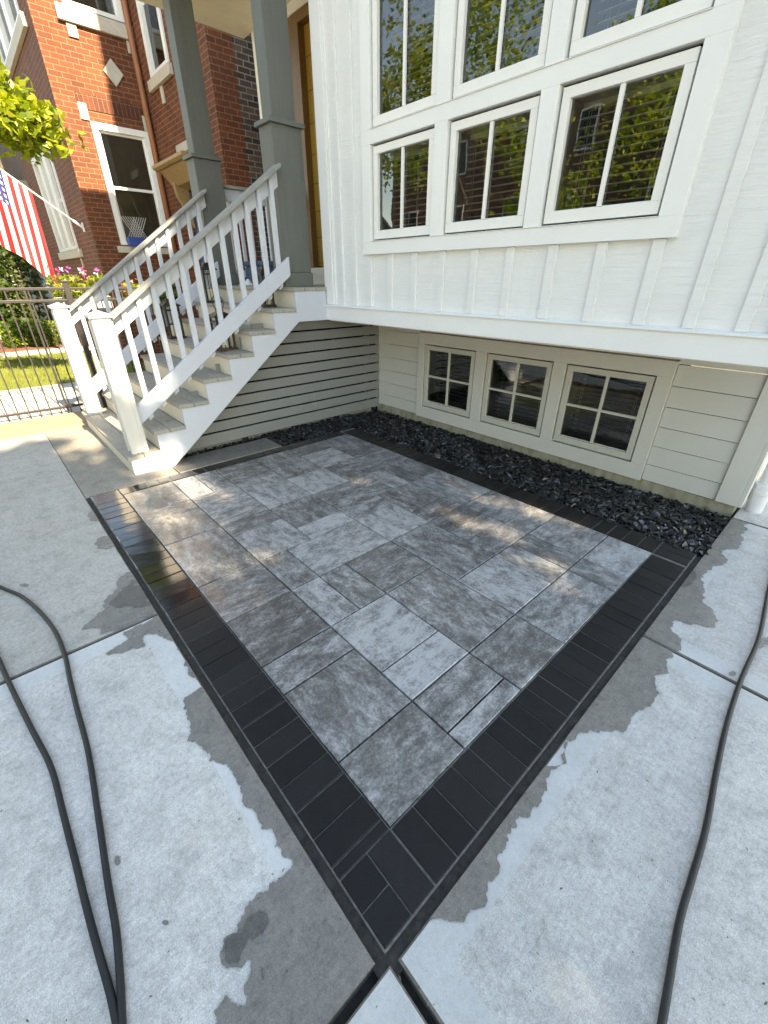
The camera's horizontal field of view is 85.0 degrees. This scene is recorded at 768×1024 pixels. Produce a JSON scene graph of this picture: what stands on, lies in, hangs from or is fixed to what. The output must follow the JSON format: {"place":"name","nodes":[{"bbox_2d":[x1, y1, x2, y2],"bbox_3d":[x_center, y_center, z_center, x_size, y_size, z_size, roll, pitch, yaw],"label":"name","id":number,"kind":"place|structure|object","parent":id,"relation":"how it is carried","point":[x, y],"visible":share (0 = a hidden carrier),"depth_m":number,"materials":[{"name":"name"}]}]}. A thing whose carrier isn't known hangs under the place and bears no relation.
{"place":"outdoors","nodes":[
{"label":"outdoors","id":0,"kind":"place"},
{"bbox_2d":[0,160,37,310],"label":"brick building","id":1,"kind":"structure","parent":0,"point":[1,166],"depth_m":26.32,"materials":[{"name":"red brick"}]},
{"bbox_2d":[0,143,76,332],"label":"porch house","id":2,"kind":"structure","parent":0,"point":[12,166],"depth_m":18.51,"materials":[{"name":"brick"}]},
{"bbox_2d":[0,349,145,390],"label":"lawn","id":3,"kind":"structure","parent":0,"point":[7,374],"depth_m":8.32,"materials":[{"name":"green plant"}]},
{"bbox_2d":[0,346,412,423],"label":"footpath","id":4,"kind":"structure","parent":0,"point":[7,402],"depth_m":6.39,"materials":[{"name":"concrete"}]},
{"bbox_2d":[0,280,194,421],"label":"iron fence","id":5,"kind":"object","parent":4,"relation":"on","point":[67,289],"visible":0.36,"depth_m":5.32,"materials":[{"name":"metal"}]},
{"bbox_2d":[45,265,113,310],"bbox_3d":[-3.993,-2.937,5.512,0.728,0.529,0.548,-24,37,-36],"label":"flower box","id":6,"kind":"object","parent":5,"relation":"attached to","point":[57,294],"visible":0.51,"depth_m":5.42,"materials":[{"name":"green plant"}]},
{"bbox_2d":[120,278,181,314],"bbox_3d":[-3.337,-3.152,6.086,0.849,0.511,0.570,-24,37,-36],"label":"flower box","id":7,"kind":"object","parent":5,"relation":"attached to","point":[137,285],"visible":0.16,"depth_m":5.99,"materials":[{"name":"green plant"}]},
{"bbox_2d":[0,0,278,362],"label":"brick house","id":8,"kind":"structure","parent":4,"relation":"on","point":[101,73],"depth_m":7.89,"materials":[{"name":"brick"}]},
{"bbox_2d":[0,0,19,64],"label":"window","id":9,"kind":"structure","parent":8,"relation":"in","point":[9,9],"depth_m":8.12,"materials":[{"name":"plastic"}]},
{"bbox_2d":[0,168,84,280],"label":"flag","id":10,"kind":"object","parent":8,"relation":"attached to","point":[21,233],"visible":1,"depth_m":8.22,"materials":[{"name":"multicoloured fabric"}]},
{"bbox_2d":[31,151,78,251],"bbox_3d":[-7.778,-7.339,9.974,0.145,1.910,2.340,-24,37,-36],"label":"window","id":11,"kind":"structure","parent":8,"relation":"in","point":[46,175],"depth_m":9.93,"materials":[{"name":"plastic"}]},
{"bbox_2d":[61,0,124,23],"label":"window","id":12,"kind":"structure","parent":8,"relation":"in","point":[110,9],"depth_m":7.55,"materials":[{"name":"plastic"}]},
{"bbox_2d":[89,121,167,246],"bbox_3d":[-5.199,-6.691,8.714,1.030,1.970,0.145,-24,37,-36],"label":"window","id":13,"kind":"structure","parent":8,"relation":"in","point":[125,156],"depth_m":8.63,"materials":[{"name":"plastic"}]},
{"bbox_2d":[120,216,146,246],"bbox_3d":[-5.185,-5.944,8.900,0.585,0.527,0.168,-24,37,-36],"label":"window planter","id":14,"kind":"object","parent":8,"relation":"on","point":[135,241],"visible":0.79,"depth_m":8.85,"materials":[{"name":"blue plastic"}]},
{"bbox_2d":[135,0,169,77],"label":"window","id":15,"kind":"structure","parent":8,"relation":"in","point":[150,17],"depth_m":7.48,"materials":[{"name":"plastic"}]},
{"bbox_2d":[189,192,205,272],"bbox_3d":[-3.501,-5.204,8.536,0.060,2.200,1.100,-24,37,-36],"label":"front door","id":16,"kind":"structure","parent":8,"relation":"in","point":[196,226],"depth_m":8.56,"materials":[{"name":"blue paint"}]},
{"bbox_2d":[46,408,373,498],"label":"path","id":17,"kind":"structure","parent":0,"point":[94,464],"depth_m":4.26,"materials":[{"name":"concrete"}]},
{"bbox_2d":[47,0,378,474],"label":"front porch","id":18,"kind":"object","parent":17,"relation":"on","point":[302,359],"visible":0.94,"depth_m":4.39,"materials":[{"name":"white wood"}]},
{"bbox_2d":[159,299,186,338],"bbox_3d":[-2.601,-2.370,5.144,0.202,0.440,0.202,-24,37,-36],"label":"lantern","id":19,"kind":"object","parent":18,"relation":"on","point":[171,329],"visible":0.69,"depth_m":5.11,"materials":[{"name":"brown metal"}]},
{"bbox_2d":[200,262,221,302],"bbox_3d":[-2.208,-2.879,5.269,0.202,0.440,0.202,-24,37,-36],"label":"lantern","id":20,"kind":"object","parent":18,"relation":"on","point":[209,291],"visible":0.49,"depth_m":5.20,"materials":[{"name":"brown metal"}]},
{"bbox_2d":[256,252,276,307],"bbox_3d":[-1.251,-2.421,4.385,0.152,0.502,0.152,-24,37,-36],"label":"lantern","id":21,"kind":"object","parent":18,"relation":"on","point":[266,303],"visible":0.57,"depth_m":4.41,"materials":[{"name":"brown metal"}]},
{"bbox_2d":[209,296,237,351],"bbox_3d":[-1.655,-1.919,4.261,0.202,0.512,0.202,-24,37,-36],"label":"lantern","id":22,"kind":"object","parent":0,"point":[222,348],"visible":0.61,"depth_m":4.26,"materials":[{"name":"brown metal"}]},
{"bbox_2d":[245,279,252,285],"bbox_3d":[-1.719,-2.893,5.275,0.149,0.075,0.226,-24,37,-36],"label":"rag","id":23,"kind":"object","parent":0,"point":[248,282],"visible":0.65,"depth_m":5.22,"materials":[{"name":"white fabric"}]},
{"bbox_2d":[243,261,273,283],"bbox_3d":[-1.569,-3.136,5.512,0.320,0.273,0.520,-24,37,-36],"label":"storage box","id":24,"kind":"object","parent":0,"point":[247,265],"visible":0.24,"depth_m":5.42,"materials":[{"name":"blue plastic"}]},
{"bbox_2d":[0,434,767,1023],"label":"pavement","id":25,"kind":"structure","parent":0,"point":[564,954],"depth_m":1.36,"materials":[{"name":"concrete"}]},
{"bbox_2d":[0,585,126,1023],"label":"garden hose","id":26,"kind":"object","parent":25,"relation":"on","point":[117,1008],"visible":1,"depth_m":1.33,"materials":[{"name":"black rubber"}]},
{"bbox_2d":[0,648,767,1021],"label":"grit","id":27,"kind":"object","parent":25,"relation":"on","point":[462,916],"visible":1,"depth_m":1.13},
{"bbox_2d":[20,510,767,1023],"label":"damp patch","id":28,"kind":"object","parent":25,"relation":"on","point":[310,942],"visible":1,"depth_m":1.31,"materials":[{"name":"concrete"}]},
{"bbox_2d":[109,570,696,963],"bbox_3d":[0.221,0.791,1.861,3.504,0.001,1.671,-1,29,-1],"label":"soaked patch","id":29,"kind":"object","parent":25,"relation":"on","point":[255,925],"visible":1,"depth_m":1.19,"materials":[{"name":"concrete"}]},
{"bbox_2d":[657,586,767,1023],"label":"garden hose","id":30,"kind":"object","parent":25,"relation":"on","point":[664,1009],"visible":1,"depth_m":1.33,"materials":[{"name":"black rubber"}]},
{"bbox_2d":[17,312,767,494],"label":"ground","id":31,"kind":"structure","parent":0,"point":[685,410],"depth_m":7.76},
{"bbox_2d":[0,245,51,326],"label":"evergreen shrub","id":32,"kind":"object","parent":31,"relation":"on","point":[5,256],"visible":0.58,"depth_m":14.81,"materials":[{"name":"green plant"}]},
{"bbox_2d":[0,55,86,165],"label":"street tree","id":33,"kind":"object","parent":31,"relation":"on","point":[27,125],"visible":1,"depth_m":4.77,"materials":[{"name":"green plant"}]},
{"bbox_2d":[0,335,144,365],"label":"mulch bed","id":34,"kind":"object","parent":31,"relation":"on","point":[23,348],"visible":0.04,"depth_m":10.90,"materials":[{"name":"brown soil"}]},
{"bbox_2d":[0,317,61,348],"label":"boxwood hedge","id":35,"kind":"object","parent":34,"relation":"on","point":[15,335],"visible":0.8,"depth_m":10.95,"materials":[{"name":"green plant"}]},
{"bbox_2d":[90,428,696,953],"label":"paver patio","id":36,"kind":"structure","parent":0,"point":[402,656],"depth_m":2.25,"materials":[{"name":"stone"}]},
{"bbox_2d":[86,498,701,978],"bbox_3d":[-0.184,0.101,3.143,2.880,0.001,3.740,-24,37,-36],"label":"edging","id":37,"kind":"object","parent":36,"relation":"on","point":[396,950],"depth_m":1.49,"materials":[{"name":"black stone"}]},
{"bbox_2d":[251,0,767,517],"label":"white house","id":38,"kind":"structure","parent":0,"point":[537,228],"depth_m":3.01,"materials":[{"name":"white wood"}]},
{"bbox_2d":[304,22,323,265],"bbox_3d":[-0.583,-4.407,5.129,0.045,2.405,0.997,-24,37,-36],"label":"door","id":39,"kind":"structure","parent":38,"relation":"in","point":[307,39],"depth_m":5.30,"materials":[{"name":"brown wood"}]},
{"bbox_2d":[373,128,434,239],"bbox_3d":[0.216,-2.671,3.494,0.210,0.650,0.685,-24,37,-36],"label":"window","id":40,"kind":"structure","parent":38,"relation":"in","point":[385,155],"depth_m":3.52,"materials":[{"name":"plastic"}]},
{"bbox_2d":[372,0,439,126],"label":"window","id":41,"kind":"structure","parent":38,"relation":"in","point":[385,20],"depth_m":3.16,"materials":[{"name":"plastic"}]},
{"bbox_2d":[423,345,475,416],"bbox_3d":[0.815,-1.572,4.972,0.210,0.715,0.730,-24,37,-36],"label":"window","id":42,"kind":"structure","parent":38,"relation":"in","point":[432,379],"depth_m":5.02,"materials":[{"name":"clear glass"}]},
{"bbox_2d":[445,96,539,232],"bbox_3d":[0.781,-2.368,2.950,0.210,0.650,0.685,-24,37,-36],"label":"window","id":43,"kind":"structure","parent":38,"relation":"in","point":[523,114],"depth_m":2.94,"materials":[{"name":"plastic"}]},
{"bbox_2d":[453,0,552,98],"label":"window","id":44,"kind":"structure","parent":38,"relation":"in","point":[471,17],"depth_m":2.68,"materials":[{"name":"plastic"}]},
{"bbox_2d":[480,353,553,435],"bbox_3d":[1.413,-1.251,4.396,0.210,0.715,0.730,-24,37,-36],"label":"window","id":45,"kind":"structure","parent":38,"relation":"in","point":[489,414],"depth_m":4.42,"materials":[{"name":"clear glass"}]},
{"bbox_2d":[553,364,656,459],"bbox_3d":[2.004,-0.933,3.827,0.210,0.715,0.730,-24,37,-36],"label":"window","id":46,"kind":"structure","parent":38,"relation":"in","point":[562,433],"depth_m":3.83,"materials":[{"name":"clear glass"}]},
{"bbox_2d":[543,46,701,224],"bbox_3d":[1.340,-2.068,2.412,0.210,0.650,0.680,-24,37,-36],"label":"window","id":47,"kind":"structure","parent":38,"relation":"in","point":[675,71],"depth_m":2.36,"materials":[{"name":"plastic"}]},
{"bbox_2d":[569,0,714,57],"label":"window","id":48,"kind":"structure","parent":38,"relation":"in","point":[587,35],"depth_m":2.21,"materials":[{"name":"plastic"}]},
{"bbox_2d":[744,463,767,513],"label":"drain pipe","id":49,"kind":"object","parent":38,"relation":"attached to","point":[757,501],"visible":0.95,"depth_m":3.23,"materials":[{"name":"white plastic"}]},
{"bbox_2d":[333,399,738,1023],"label":"joint","id":50,"kind":"object","parent":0,"point":[351,1007],"depth_m":1.10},
{"bbox_2d":[0,399,207,441],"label":"kerb strip","id":51,"kind":"object","parent":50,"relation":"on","point":[35,426],"depth_m":5.15,"materials":[{"name":"beige concrete"}]},
{"bbox_2d":[182,409,729,556],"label":"slate gravel","id":52,"kind":"structure","parent":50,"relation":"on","point":[548,480],"depth_m":3.88,"materials":[{"name":"black gravel"}]}
]}

